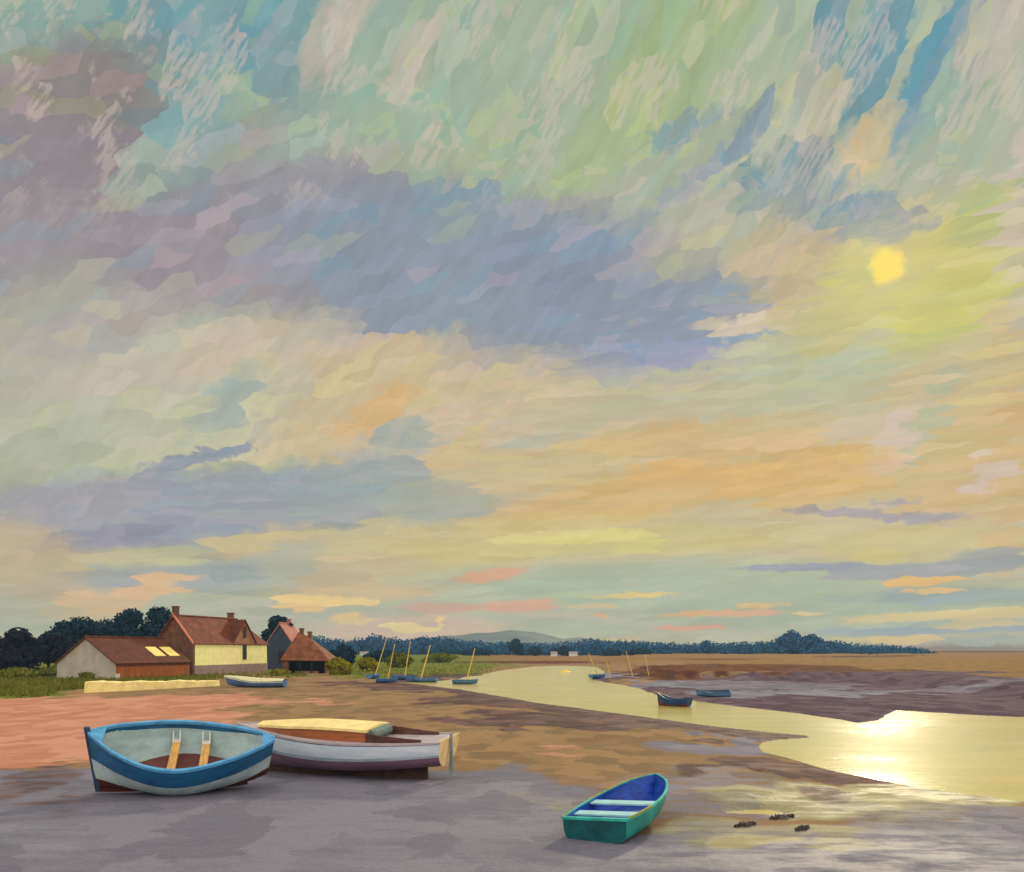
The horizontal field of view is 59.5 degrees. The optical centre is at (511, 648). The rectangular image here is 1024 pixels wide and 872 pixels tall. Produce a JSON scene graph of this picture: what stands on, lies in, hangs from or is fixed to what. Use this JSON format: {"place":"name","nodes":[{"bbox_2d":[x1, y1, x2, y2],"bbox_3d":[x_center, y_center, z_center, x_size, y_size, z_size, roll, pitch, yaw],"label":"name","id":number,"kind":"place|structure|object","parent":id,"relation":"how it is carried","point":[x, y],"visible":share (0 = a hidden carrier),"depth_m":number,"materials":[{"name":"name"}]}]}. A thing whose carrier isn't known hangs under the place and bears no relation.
{"place":"outdoors","nodes":[
{"label":"outdoors","id":0,"kind":"place"},
{"bbox_2d":[0,649,1023,871],"bbox_3d":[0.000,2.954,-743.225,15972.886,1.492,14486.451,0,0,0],"label":"ground","id":1,"kind":"structure","parent":0,"point":[517,786],"depth_m":19.61,"materials":[{"name":"brown sand"}]},
{"bbox_2d":[0,667,43,677],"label":"bush","id":2,"kind":"object","parent":1,"relation":"on","point":[22,672],"visible":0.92,"depth_m":88.92,"materials":[{"name":"green plant"}]},
{"bbox_2d":[0,645,46,670],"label":"tree","id":3,"kind":"object","parent":1,"relation":"on","point":[14,657],"visible":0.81,"depth_m":106.70,"materials":[{"name":"green plant"}]},
{"bbox_2d":[0,627,48,662],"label":"tree","id":4,"kind":"object","parent":1,"relation":"on","point":[21,637],"visible":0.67,"depth_m":114.57,"materials":[{"name":"green plant"}]},
{"bbox_2d":[38,664,56,676],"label":"bush","id":5,"kind":"object","parent":1,"relation":"on","point":[49,671],"visible":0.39,"depth_m":90.68,"materials":[{"name":"green plant"}]},
{"bbox_2d":[37,632,76,668],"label":"tree","id":6,"kind":"object","parent":1,"relation":"on","point":[49,639],"visible":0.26,"depth_m":120.69,"materials":[{"name":"green plant"}]},
{"bbox_2d":[48,639,75,664],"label":"tree","id":7,"kind":"object","parent":1,"relation":"on","point":[60,648],"visible":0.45,"depth_m":110.90,"materials":[{"name":"green plant"}]},
{"bbox_2d":[44,619,81,643],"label":"tree","id":8,"kind":"object","parent":1,"relation":"on","point":[63,627],"visible":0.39,"depth_m":128.96,"materials":[{"name":"green plant"}]},
{"bbox_2d":[78,671,94,678],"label":"bush","id":9,"kind":"object","parent":1,"relation":"on","point":[86,674],"visible":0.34,"depth_m":86.88,"materials":[{"name":"green plant"}]},
{"bbox_2d":[69,616,110,639],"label":"tree","id":10,"kind":"object","parent":1,"relation":"on","point":[89,627],"visible":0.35,"depth_m":132.25,"materials":[{"name":"green plant"}]},
{"bbox_2d":[99,617,133,635],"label":"tree","id":11,"kind":"object","parent":1,"relation":"on","point":[116,630],"visible":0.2,"depth_m":136.93,"materials":[{"name":"green plant"}]},
{"bbox_2d":[54,636,191,678],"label":"shed","id":12,"kind":"structure","parent":1,"relation":"on","point":[115,656],"depth_m":88.50,"materials":[{"name":"brown tile"}]},
{"bbox_2d":[113,607,149,636],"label":"tree","id":13,"kind":"object","parent":1,"relation":"on","point":[131,618],"visible":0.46,"depth_m":138.45,"materials":[{"name":"green plant"}]},
{"bbox_2d":[84,680,219,692],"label":"flood wall","id":14,"kind":"structure","parent":1,"relation":"on","point":[100,686],"depth_m":66.73,"materials":[{"name":"beige concrete"}]},
{"bbox_2d":[134,606,171,636],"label":"tree","id":15,"kind":"object","parent":1,"relation":"on","point":[158,618],"visible":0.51,"depth_m":138.36,"materials":[{"name":"green plant"}]},
{"bbox_2d":[84,720,274,795],"bbox_3d":[-7.049,2.334,19.058,3.603,1.526,2.192,0,0,-36],"label":"rowing boat","id":16,"kind":"object","parent":1,"relation":"on","point":[174,757],"visible":1,"depth_m":19.23,"materials":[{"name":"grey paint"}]},
{"bbox_2d":[158,606,268,675],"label":"house","id":17,"kind":"structure","parent":1,"relation":"on","point":[230,643],"depth_m":103.84,"materials":[{"name":"brown brick"}]},
{"bbox_2d":[243,645,246,658],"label":"window","id":18,"kind":"structure","parent":17,"relation":"in","point":[244,646],"depth_m":109.39,"materials":[{"name":"black glass"}]},
{"bbox_2d":[0,657,491,697],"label":"grass","id":19,"kind":"structure","parent":1,"relation":"on","point":[37,686],"depth_m":83.27,"materials":[{"name":"green plant"}]},
{"bbox_2d":[224,675,287,686],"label":"laid up boat","id":20,"kind":"object","parent":1,"relation":"on","point":[238,681],"visible":1,"depth_m":71.02,"materials":[{"name":"blue wood"}]},
{"bbox_2d":[260,615,292,641],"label":"tree","id":21,"kind":"object","parent":1,"relation":"on","point":[273,622],"visible":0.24,"depth_m":125.04,"materials":[{"name":"green plant"}]},
{"bbox_2d":[271,668,290,673],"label":"bush","id":22,"kind":"object","parent":1,"relation":"on","point":[279,671],"visible":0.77,"depth_m":103.28,"materials":[{"name":"green plant"}]},
{"bbox_2d":[267,619,297,668],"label":"cottage","id":23,"kind":"structure","parent":1,"relation":"on","point":[281,638],"depth_m":122.74,"materials":[{"name":"grey paint"}]},
{"bbox_2d":[278,650,283,662],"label":"window","id":24,"kind":"structure","parent":23,"relation":"in","point":[280,652],"depth_m":122.64,"materials":[{"name":"black glass"}]},
{"bbox_2d":[280,628,334,673],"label":"shed","id":25,"kind":"object","parent":1,"relation":"on","point":[303,653],"visible":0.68,"depth_m":107.77,"materials":[{"name":"brown brick"}]},
{"bbox_2d":[325,657,353,674],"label":"bush","id":26,"kind":"object","parent":1,"relation":"on","point":[337,666],"visible":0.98,"depth_m":103.25,"materials":[{"name":"green plant"}]},
{"bbox_2d":[329,644,356,663],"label":"tree","id":27,"kind":"object","parent":1,"relation":"on","point":[346,653],"visible":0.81,"depth_m":148.59,"materials":[{"name":"green plant"}]},
{"bbox_2d":[236,718,459,779],"bbox_3d":[-4.158,2.419,21.794,5.894,1.339,1.923,0,5,19],"label":"cabin boat","id":28,"kind":"object","parent":1,"relation":"on","point":[349,747],"visible":0.88,"depth_m":21.12,"materials":[{"name":"purple paint"}]},
{"bbox_2d":[357,656,378,670],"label":"bush","id":29,"kind":"object","parent":1,"relation":"on","point":[368,663],"visible":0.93,"depth_m":117.48,"materials":[{"name":"green plant"}]},
{"bbox_2d":[366,638,386,678],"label":"sailing dinghy","id":30,"kind":"object","parent":1,"relation":"on","point":[372,676],"visible":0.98,"depth_m":91.44,"materials":[{"name":"blue paint"}]},
{"bbox_2d":[363,650,397,661],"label":"tree","id":31,"kind":"object","parent":1,"relation":"on","point":[376,655],"visible":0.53,"depth_m":187.48,"materials":[{"name":"green plant"}]},
{"bbox_2d":[376,644,397,682],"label":"sailing dinghy","id":32,"kind":"object","parent":1,"relation":"on","point":[385,680],"visible":0.98,"depth_m":81.24,"materials":[{"name":"blue paint"}]},
{"bbox_2d":[382,652,414,667],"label":"bush","id":33,"kind":"object","parent":1,"relation":"on","point":[399,659],"visible":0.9,"depth_m":139.19,"materials":[{"name":"green plant"}]},
{"bbox_2d":[391,641,416,679],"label":"sailing dinghy","id":34,"kind":"object","parent":1,"relation":"on","point":[401,677],"visible":0.89,"depth_m":89.33,"materials":[{"name":"blue paint"}]},
{"bbox_2d":[421,652,457,662],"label":"bush","id":35,"kind":"object","parent":1,"relation":"on","point":[439,657],"visible":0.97,"depth_m":188.89,"materials":[{"name":"green plant"}]},
{"bbox_2d":[458,647,491,655],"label":"tree","id":36,"kind":"object","parent":1,"relation":"on","point":[477,651],"visible":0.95,"depth_m":381.38,"materials":[{"name":"green plant"}]},
{"bbox_2d":[507,638,523,655],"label":"tree","id":37,"kind":"object","parent":1,"relation":"on","point":[515,646],"visible":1,"depth_m":398.45,"materials":[{"name":"green plant"}]},
{"bbox_2d":[527,646,542,655],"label":"tree","id":38,"kind":"object","parent":1,"relation":"on","point":[535,651],"visible":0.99,"depth_m":383.78,"materials":[{"name":"green plant"}]},
{"bbox_2d":[550,651,557,655],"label":"cottage","id":39,"kind":"structure","parent":1,"relation":"on","point":[553,653],"depth_m":372.00,"materials":[{"name":"stone"}]},
{"bbox_2d":[552,645,572,655],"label":"tree","id":40,"kind":"object","parent":1,"relation":"on","point":[563,650],"visible":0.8,"depth_m":382.70,"materials":[{"name":"green plant"}]},
{"bbox_2d":[569,651,577,655],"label":"cottage","id":41,"kind":"structure","parent":1,"relation":"on","point":[573,653],"depth_m":372.00,"materials":[{"name":"stone"}]},
{"bbox_2d":[600,648,621,655],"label":"tree","id":42,"kind":"object","parent":1,"relation":"on","point":[610,652],"visible":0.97,"depth_m":383.23,"materials":[{"name":"green plant"}]},
{"bbox_2d":[561,774,668,842],"bbox_3d":[2.031,2.767,15.680,1.288,0.528,3.192,-3,3,27],"label":"dinghy","id":43,"kind":"object","parent":1,"relation":"on","point":[623,811],"visible":1,"depth_m":14.99,"materials":[{"name":"teal paint"}]},
{"bbox_2d":[312,633,936,655],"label":"distant wood","id":44,"kind":"object","parent":1,"relation":"on","point":[420,645],"visible":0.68,"depth_m":429.61,"materials":[{"name":"green plant"}]},
{"bbox_2d":[628,648,651,654],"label":"tree","id":45,"kind":"object","parent":1,"relation":"on","point":[639,651],"visible":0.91,"depth_m":383.01,"materials":[{"name":"green plant"}]},
{"bbox_2d":[701,640,711,653],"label":"tree","id":46,"kind":"object","parent":1,"relation":"on","point":[706,646],"visible":0.99,"depth_m":418.64,"materials":[{"name":"green plant"}]},
{"bbox_2d":[695,689,730,696],"bbox_3d":[13.060,2.894,58.356,2.244,0.513,1.108,0,8,8],"label":"dinghy","id":47,"kind":"object","parent":1,"relation":"on","point":[713,693],"visible":0.98,"depth_m":58.20,"materials":[{"name":"paint"}]},
{"bbox_2d":[734,821,756,827],"bbox_3d":[4.046,3.051,15.530,0.232,0.139,0.520,0,0,44],"label":"weed clump","id":48,"kind":"object","parent":1,"relation":"on","point":[744,824],"visible":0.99,"depth_m":15.45,"materials":[{"name":"black plant"}]},
{"bbox_2d":[769,813,794,819],"bbox_3d":[4.909,3.052,16.242,0.572,0.143,0.239,0,0,-22],"label":"weed clump","id":49,"kind":"object","parent":1,"relation":"on","point":[783,816],"visible":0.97,"depth_m":16.19,"materials":[{"name":"black plant"}]},
{"bbox_2d":[773,629,808,653],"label":"tree","id":50,"kind":"object","parent":1,"relation":"on","point":[790,638],"visible":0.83,"depth_m":416.46,"materials":[{"name":"green plant"}]},
{"bbox_2d":[794,824,809,830],"bbox_3d":[4.930,3.050,15.204,0.429,0.145,0.190,0,0,-34],"label":"weed clump","id":51,"kind":"object","parent":1,"relation":"on","point":[803,827],"visible":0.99,"depth_m":15.14,"materials":[{"name":"black plant"}]},
{"bbox_2d":[800,634,830,653],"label":"tree","id":52,"kind":"object","parent":1,"relation":"on","point":[815,639],"visible":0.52,"depth_m":421.22,"materials":[{"name":"green plant"}]},
{"bbox_2d":[0,0,1023,648],"label":"sky","id":53,"kind":"structure","parent":0,"point":[681,322],"materials":[{"name":"multicoloured"}]},
{"bbox_2d":[404,630,677,648],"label":"hills","id":54,"kind":"structure","parent":0,"point":[521,636],"depth_m":852.83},
{"bbox_2d":[402,666,1023,813],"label":"water","id":55,"kind":"structure","parent":0,"point":[978,755],"depth_m":34.67,"materials":[{"name":"beige liquid"}]},
{"bbox_2d":[405,645,437,681],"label":"sailing dinghy","id":56,"kind":"object","parent":55,"relation":"on","point":[415,679],"visible":0.96,"depth_m":85.92,"materials":[{"name":"blue paint"}]},
{"bbox_2d":[452,649,477,683],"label":"sailing dinghy","id":57,"kind":"object","parent":55,"relation":"on","point":[466,681],"visible":0.94,"depth_m":81.13,"materials":[{"name":"blue paint"}]},
{"bbox_2d":[588,653,604,678],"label":"sailing dinghy","id":58,"kind":"object","parent":55,"relation":"on","point":[596,675],"visible":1,"depth_m":95.08,"materials":[{"name":"blue paint"}]},
{"bbox_2d":[657,692,692,706],"bbox_3d":[9.026,2.880,50.081,2.070,0.820,0.963,0,0,38],"label":"rowing boat","id":59,"kind":"object","parent":55,"relation":"on","point":[664,700],"visible":0.97,"depth_m":49.67,"materials":[{"name":"blue paint"}]}
]}

